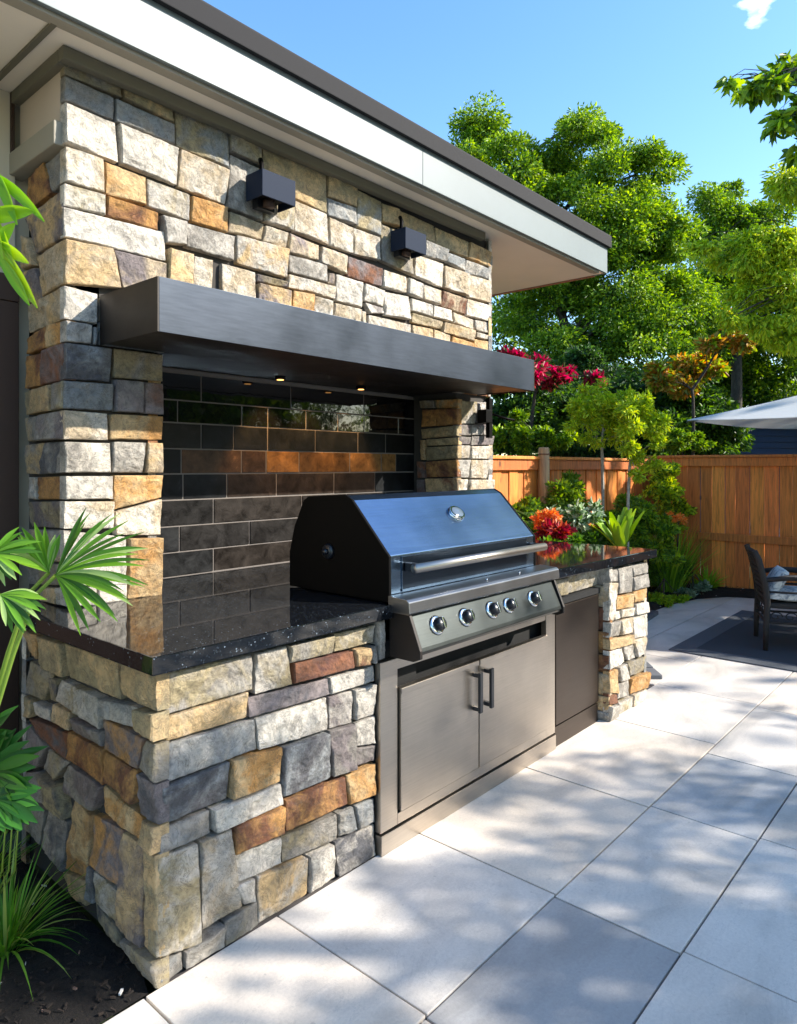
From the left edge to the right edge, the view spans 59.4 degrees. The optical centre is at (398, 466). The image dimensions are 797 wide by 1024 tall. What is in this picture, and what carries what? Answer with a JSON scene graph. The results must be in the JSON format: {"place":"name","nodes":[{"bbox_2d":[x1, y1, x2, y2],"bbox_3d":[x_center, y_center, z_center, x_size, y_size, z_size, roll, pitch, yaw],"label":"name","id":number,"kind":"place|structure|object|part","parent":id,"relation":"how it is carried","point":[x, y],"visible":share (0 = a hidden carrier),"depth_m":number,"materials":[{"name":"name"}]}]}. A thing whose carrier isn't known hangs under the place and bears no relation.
{"place":"outdoors","nodes":[
{"label":"outdoors","id":0,"kind":"place"},
{"bbox_2d":[0,538,779,1023],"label":"ground","id":1,"kind":"structure","parent":0,"point":[92,918],"depth_m":2.55,"materials":[{"name":"black soil"}]},
{"bbox_2d":[0,851,147,1023],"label":"side mulch bed","id":2,"kind":"object","parent":1,"relation":"on","point":[81,1000],"visible":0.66,"depth_m":2.03,"materials":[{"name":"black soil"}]},
{"bbox_2d":[0,830,38,876],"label":"grass clump","id":3,"kind":"object","parent":2,"relation":"on","point":[6,861],"visible":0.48,"depth_m":2.49,"materials":[{"name":"green plant"}]},
{"bbox_2d":[0,175,44,307],"bbox_3d":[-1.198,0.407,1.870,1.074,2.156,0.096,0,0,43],"label":"banana shrub","id":4,"kind":"object","parent":2,"relation":"on","point":[9,253],"visible":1,"depth_m":1.54,"materials":[{"name":"green plant"}]},
{"bbox_2d":[0,706,47,894],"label":"pleated leaf plant","id":5,"kind":"object","parent":2,"relation":"on","point":[18,803],"visible":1,"depth_m":1.97,"materials":[{"name":"green plant"}]},
{"bbox_2d":[0,834,91,998],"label":"grass clump","id":6,"kind":"object","parent":2,"relation":"on","point":[10,935],"visible":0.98,"depth_m":2.15,"materials":[{"name":"green plant"}]},
{"bbox_2d":[0,508,147,703],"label":"fan palm","id":7,"kind":"object","parent":2,"relation":"on","point":[17,606],"visible":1,"depth_m":1.78,"materials":[{"name":"green plant"}]},
{"bbox_2d":[0,0,611,834],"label":"house","id":8,"kind":"structure","parent":1,"relation":"on","point":[138,138],"depth_m":3.09,"materials":[{"name":"grey stone"}]},
{"bbox_2d":[246,158,294,214],"bbox_3d":[-0.587,-1.299,3.193,0.132,0.237,0.190,0,0,41],"label":"wall lamp","id":9,"kind":"object","parent":8,"relation":"attached to","point":[267,191],"visible":1,"depth_m":3.15,"materials":[{"name":"black metal"}]},
{"bbox_2d":[99,276,533,395],"bbox_3d":[-0.298,-0.553,3.603,0.802,0.203,2.515,0,0,41],"label":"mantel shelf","id":10,"kind":"object","parent":8,"relation":"attached to","point":[185,325],"visible":1,"depth_m":3.01,"materials":[{"name":"metal"}]},
{"bbox_2d":[391,216,425,260],"bbox_3d":[0.052,-1.298,3.930,0.122,0.235,0.180,0,0,41],"label":"wall lamp","id":11,"kind":"object","parent":8,"relation":"attached to","point":[407,243],"visible":1,"depth_m":3.89,"materials":[{"name":"black metal"}]},
{"bbox_2d":[477,398,514,437],"bbox_3d":[0.626,-0.320,4.594,0.267,0.260,0.119,0,0,-33],"label":"wall bracket","id":12,"kind":"object","parent":8,"relation":"attached to","point":[484,415],"depth_m":4.55,"materials":[{"name":"black metal"}]},
{"bbox_2d":[492,293,535,351],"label":"broadleaf tree","id":13,"kind":"object","parent":1,"relation":"on","point":[514,343],"visible":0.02,"depth_m":17.30,"materials":[{"name":"green plant"}]},
{"bbox_2d":[492,407,578,455],"bbox_3d":[1.522,0.420,8.093,1.086,2.225,0.611,0,0,23],"label":"leafy shrub","id":14,"kind":"object","parent":1,"relation":"on","point":[520,433],"visible":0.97,"depth_m":8.00,"materials":[{"name":"green plant"}]},
{"bbox_2d":[492,394,590,455],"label":"broadleaf tree","id":15,"kind":"object","parent":1,"relation":"on","point":[495,453],"depth_m":18.89,"materials":[{"name":"green plant"}]},
{"bbox_2d":[486,382,597,455],"bbox_3d":[2.052,-0.137,10.838,1.986,3.351,1.827,0,0,41],"label":"evergreen tree","id":16,"kind":"object","parent":1,"relation":"on","point":[548,412],"visible":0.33,"depth_m":10.41,"materials":[{"name":"green plant"}]},
{"bbox_2d":[496,345,607,459],"bbox_3d":[1.940,-0.058,9.590,1.677,3.180,1.170,0,0,-19],"label":"red leaved tree","id":17,"kind":"object","parent":1,"relation":"on","point":[547,377],"visible":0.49,"depth_m":9.46,"materials":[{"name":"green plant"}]},
{"bbox_2d":[447,90,730,375],"bbox_3d":[3.579,-3.151,14.502,6.755,9.388,3.252,0,0,6],"label":"broadleaf tree","id":18,"kind":"object","parent":1,"relation":"on","point":[639,314],"visible":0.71,"depth_m":13.93,"materials":[{"name":"green plant"}]},
{"bbox_2d":[550,342,672,460],"bbox_3d":[3.756,-0.358,12.342,2.437,3.786,2.964,0,0,41],"label":"evergreen tree","id":19,"kind":"object","parent":1,"relation":"on","point":[587,357],"visible":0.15,"depth_m":12.26,"materials":[{"name":"green plant"}]},
{"bbox_2d":[605,353,755,482],"bbox_3d":[4.651,-0.153,11.393,2.118,3.390,2.637,0,0,41],"label":"evergreen tree","id":20,"kind":"object","parent":1,"relation":"on","point":[729,440],"visible":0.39,"depth_m":11.01,"materials":[{"name":"green plant"}]},
{"bbox_2d":[659,412,716,454],"bbox_3d":[3.995,0.376,9.941,1.118,2.310,0.642,0,0,-38],"label":"leafy shrub","id":21,"kind":"object","parent":1,"relation":"on","point":[679,442],"visible":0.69,"depth_m":9.83,"materials":[{"name":"green plant"}]},
{"bbox_2d":[640,308,757,454],"bbox_3d":[4.469,-0.375,10.428,1.605,3.817,1.265,0,0,22],"label":"orange leaved tree","id":22,"kind":"object","parent":1,"relation":"on","point":[675,380],"visible":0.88,"depth_m":10.21,"materials":[{"name":"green plant"}]},
{"bbox_2d":[648,583,754,609],"bbox_3d":[4.436,1.446,4.742,7.580,0.068,4.980,0,0,41],"label":"fence mulch bed","id":23,"kind":"object","parent":1,"relation":"on","point":[721,592],"visible":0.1,"depth_m":7.97,"materials":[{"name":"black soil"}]},
{"bbox_2d":[512,494,549,532],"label":"leafy shrub","id":24,"kind":"object","parent":23,"relation":"on","point":[528,501],"visible":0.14,"depth_m":6.64,"materials":[{"name":"green plant"}]},
{"bbox_2d":[538,447,549,504],"bbox_3d":[1.448,0.642,6.963,0.116,1.675,0.116,0,0,41],"label":"fence post","id":25,"kind":"object","parent":23,"relation":"on","point":[544,466],"visible":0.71,"depth_m":6.91,"materials":[{"name":"brown wood"}]},
{"bbox_2d":[529,507,563,529],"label":"orange flower plant","id":26,"kind":"object","parent":23,"relation":"on","point":[539,518],"visible":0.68,"depth_m":5.52,"materials":[{"name":"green plant"}]},
{"bbox_2d":[515,498,587,525],"bbox_3d":[1.288,0.876,6.124,0.821,1.208,0.574,0,0,-24],"label":"cycad","id":27,"kind":"object","parent":23,"relation":"on","point":[530,513],"visible":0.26,"depth_m":6.15,"materials":[{"name":"green plant"}]},
{"bbox_2d":[534,517,577,540],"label":"crimson shrub","id":28,"kind":"object","parent":23,"relation":"on","point":[553,529],"visible":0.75,"depth_m":5.26,"materials":[{"name":"red plant"}]},
{"bbox_2d":[537,531,584,542],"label":"leafy shrub","id":29,"kind":"object","parent":23,"relation":"on","point":[576,537],"visible":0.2,"depth_m":5.06,"materials":[{"name":"green plant"}]},
{"bbox_2d":[542,468,590,510],"bbox_3d":[1.664,0.773,6.954,0.494,1.518,0.734,0,0,41],"label":"leafy shrub","id":30,"kind":"object","parent":23,"relation":"on","point":[569,486],"visible":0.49,"depth_m":6.78,"materials":[{"name":"green plant"}]},
{"bbox_2d":[491,455,653,534],"bbox_3d":[1.606,0.688,7.222,0.155,1.585,5.020,0,0,41],"label":"board fence","id":31,"kind":"object","parent":23,"relation":"on","point":[515,478],"visible":0.21,"depth_m":7.45,"materials":[{"name":"brown wood"}]},
{"bbox_2d":[547,496,606,533],"bbox_3d":[1.571,0.893,6.305,0.608,1.276,0.402,0,0,41],"label":"variegated shrub","id":32,"kind":"object","parent":23,"relation":"on","point":[580,517],"visible":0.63,"depth_m":6.17,"materials":[{"name":"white plant"}]},
{"bbox_2d":[559,519,629,546],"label":"shrub","id":33,"kind":"object","parent":23,"relation":"on","point":[596,537],"visible":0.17,"depth_m":6.23,"materials":[{"name":"green plant"}]},
{"bbox_2d":[561,378,637,518],"bbox_3d":[2.160,0.296,7.356,0.815,2.470,0.651,0,0,27],"label":"sapling","id":34,"kind":"object","parent":23,"relation":"on","point":[595,411],"visible":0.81,"depth_m":7.28,"materials":[{"name":"green plant"}]},
{"bbox_2d":[591,507,644,546],"bbox_3d":[1.869,0.914,6.049,0.378,1.132,0.390,0,0,-37],"label":"birds nest fern","id":35,"kind":"object","parent":23,"relation":"on","point":[621,527],"visible":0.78,"depth_m":5.95,"materials":[{"name":"green plant"}]},
{"bbox_2d":[590,492,648,547],"bbox_3d":[2.290,0.899,7.365,0.640,1.268,0.525,0,0,-7],"label":"leafy shrub","id":36,"kind":"object","parent":23,"relation":"on","point":[620,502],"visible":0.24,"depth_m":7.29,"materials":[{"name":"green plant"}]},
{"bbox_2d":[612,389,673,546],"bbox_3d":[2.433,0.372,6.966,0.680,2.318,0.476,0,0,-20],"label":"sapling","id":37,"kind":"object","parent":23,"relation":"on","point":[634,414],"visible":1,"depth_m":6.89,"materials":[{"name":"green plant"}]},
{"bbox_2d":[630,494,686,602],"bbox_3d":[2.680,0.910,7.340,0.705,1.241,0.566,0,0,41],"label":"leafy shrub","id":38,"kind":"object","parent":23,"relation":"on","point":[663,542],"visible":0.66,"depth_m":7.23,"materials":[{"name":"green plant"}]},
{"bbox_2d":[641,459,697,533],"bbox_3d":[3.305,0.715,8.484,0.516,1.631,0.797,0,0,41],"label":"upright shrub","id":39,"kind":"object","parent":23,"relation":"on","point":[664,488],"visible":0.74,"depth_m":8.35,"materials":[{"name":"green plant"}]},
{"bbox_2d":[648,578,691,607],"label":"lime ground cover","id":40,"kind":"object","parent":23,"relation":"on","point":[659,598],"visible":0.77,"depth_m":7.49,"materials":[{"name":"green plant"}]},
{"bbox_2d":[648,559,694,588],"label":"leafy shrub","id":41,"kind":"object","parent":23,"relation":"on","point":[654,579],"visible":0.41,"depth_m":7.84,"materials":[{"name":"green plant"}]},
{"bbox_2d":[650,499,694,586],"bbox_3d":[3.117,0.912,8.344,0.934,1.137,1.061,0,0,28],"label":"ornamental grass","id":42,"kind":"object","parent":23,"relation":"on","point":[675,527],"depth_m":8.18,"materials":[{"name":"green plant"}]},
{"bbox_2d":[666,510,687,584],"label":"orange daylily","id":43,"kind":"object","parent":23,"relation":"on","point":[683,519],"visible":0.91,"depth_m":8.02,"materials":[{"name":"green plant"}]},
{"bbox_2d":[648,523,720,592],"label":"ornamental grass","id":44,"kind":"object","parent":23,"relation":"on","point":[673,578],"depth_m":7.90,"materials":[{"name":"green plant"}]},
{"bbox_2d":[673,572,712,597],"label":"silver plant","id":45,"kind":"object","parent":23,"relation":"on","point":[703,586],"visible":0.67,"depth_m":7.87,"materials":[{"name":"green plant"}]},
{"bbox_2d":[688,564,727,588],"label":"spiky plant","id":46,"kind":"object","parent":23,"relation":"on","point":[713,579],"visible":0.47,"depth_m":8.28,"materials":[{"name":"green plant"}]},
{"bbox_2d":[644,454,796,588],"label":"board fence","id":47,"kind":"object","parent":23,"relation":"on","point":[739,503],"visible":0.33,"depth_m":8.35,"materials":[{"name":"brown wood"}]},
{"bbox_2d":[665,177,796,408],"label":"broadleaf tree","id":48,"kind":"object","parent":1,"relation":"on","point":[721,207],"visible":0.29,"depth_m":16.94,"materials":[{"name":"green plant"}]},
{"bbox_2d":[681,161,796,358],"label":"honey locust tree","id":49,"kind":"object","parent":1,"relation":"on","point":[765,266],"visible":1,"depth_m":7.12,"materials":[{"name":"green plant"}]},
{"bbox_2d":[700,428,796,536],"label":"neighbour house","id":50,"kind":"structure","parent":1,"relation":"on","point":[774,441],"depth_m":14.50,"materials":[{"name":"blue"}]},
{"bbox_2d":[706,345,796,407],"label":"broadleaf tree","id":51,"kind":"object","parent":1,"relation":"on","point":[763,381],"visible":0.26,"depth_m":18.43,"materials":[{"name":"green plant"}]},
{"bbox_2d":[713,49,796,169],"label":"overhanging tree","id":52,"kind":"object","parent":1,"relation":"on","point":[775,83],"visible":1,"depth_m":6.13,"materials":[{"name":"green plant"}]},
{"bbox_2d":[103,597,796,1023],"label":"patio paving","id":53,"kind":"structure","parent":0,"point":[629,837],"depth_m":2.39,"materials":[{"name":"grey concrete"}]},
{"bbox_2d":[12,540,656,988],"bbox_3d":[0.027,1.002,3.596,1.300,0.955,3.445,0,0,41],"label":"outdoor kitchen","id":54,"kind":"object","parent":53,"relation":"on","point":[202,772],"visible":0.84,"depth_m":2.29,"materials":[{"name":"grey"}]},
{"bbox_2d":[290,488,564,661],"bbox_3d":[0.169,0.421,3.241,0.741,0.617,1.173,0,0,41],"label":"gas grill","id":55,"kind":"object","parent":54,"relation":"in","point":[437,570],"visible":0.99,"depth_m":2.93,"materials":[{"name":"silver metal"}]},
{"bbox_2d":[367,614,555,856],"bbox_3d":[0.341,1.028,3.192,0.206,0.905,1.350,0,0,41],"label":"access cabinet","id":56,"kind":"object","parent":54,"relation":"attached to","point":[459,726],"visible":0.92,"depth_m":3.01,"materials":[{"name":"metal"}]},
{"bbox_3d":[0.192,1.103,2.916,0.068,0.481,0.527,0,0,41],"label":"door","id":57,"kind":"part","parent":56,"relation":"part of","materials":[{"name":"metal"}]},
{"bbox_3d":[0.572,1.103,3.350,0.068,0.481,0.608,0,0,41],"label":"door","id":58,"kind":"part","parent":56,"relation":"part of","materials":[{"name":"metal"}]},
{"bbox_2d":[553,587,599,746],"bbox_3d":[0.943,1.091,3.921,0.149,0.778,0.530,0,0,41],"label":"cabinet frame","id":59,"kind":"object","parent":53,"relation":"on","point":[576,663],"visible":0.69,"depth_m":3.86,"materials":[{"name":"stainless steel"}]},
{"bbox_3d":[0.983,1.050,3.883,0.036,0.624,0.507,0,0,41],"label":"door","id":60,"kind":"part","parent":59,"relation":"part of","materials":[{"name":"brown metal"}]},
{"bbox_2d":[646,610,661,678],"bbox_3d":[2.061,1.465,5.994,0.340,0.051,2.341,0,0,20],"label":"bed edging","id":61,"kind":"object","parent":53,"relation":"on","point":[655,673],"visible":0.12,"depth_m":5.06,"materials":[{"name":"grey stone"}]},
{"bbox_2d":[669,610,796,671],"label":"outdoor rug","id":62,"kind":"object","parent":53,"relation":"on","point":[732,638],"visible":0.91,"depth_m":5.85,"materials":[{"name":"grey fabric"}]},
{"bbox_2d":[744,544,796,650],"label":"patio armchair","id":63,"kind":"object","parent":62,"relation":"on","point":[761,580],"visible":0.98,"depth_m":5.60,"materials":[{"name":"wicker"}]},
{"bbox_2d":[770,585,796,601],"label":"seat cushion","id":64,"kind":"object","parent":63,"relation":"on","point":[786,597],"visible":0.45,"depth_m":5.62,"materials":[{"name":"fabric"}]},
{"bbox_2d":[767,565,788,590],"bbox_3d":[3.128,0.943,5.802,0.111,0.240,0.340,31,10,17],"label":"throw pillow","id":65,"kind":"object","parent":64,"relation":"on","point":[776,571],"visible":0.5,"depth_m":5.67,"materials":[{"name":"fabric"}]},
{"bbox_2d":[686,395,796,428],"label":"parasol","id":66,"kind":"object","parent":53,"relation":"on","point":[779,414],"visible":1,"depth_m":6.80,"materials":[{"name":"white fabric"}]},
{"bbox_2d":[203,0,796,455],"label":"sky","id":67,"kind":"structure","parent":0,"point":[654,67],"materials":[{"name":"blue"}]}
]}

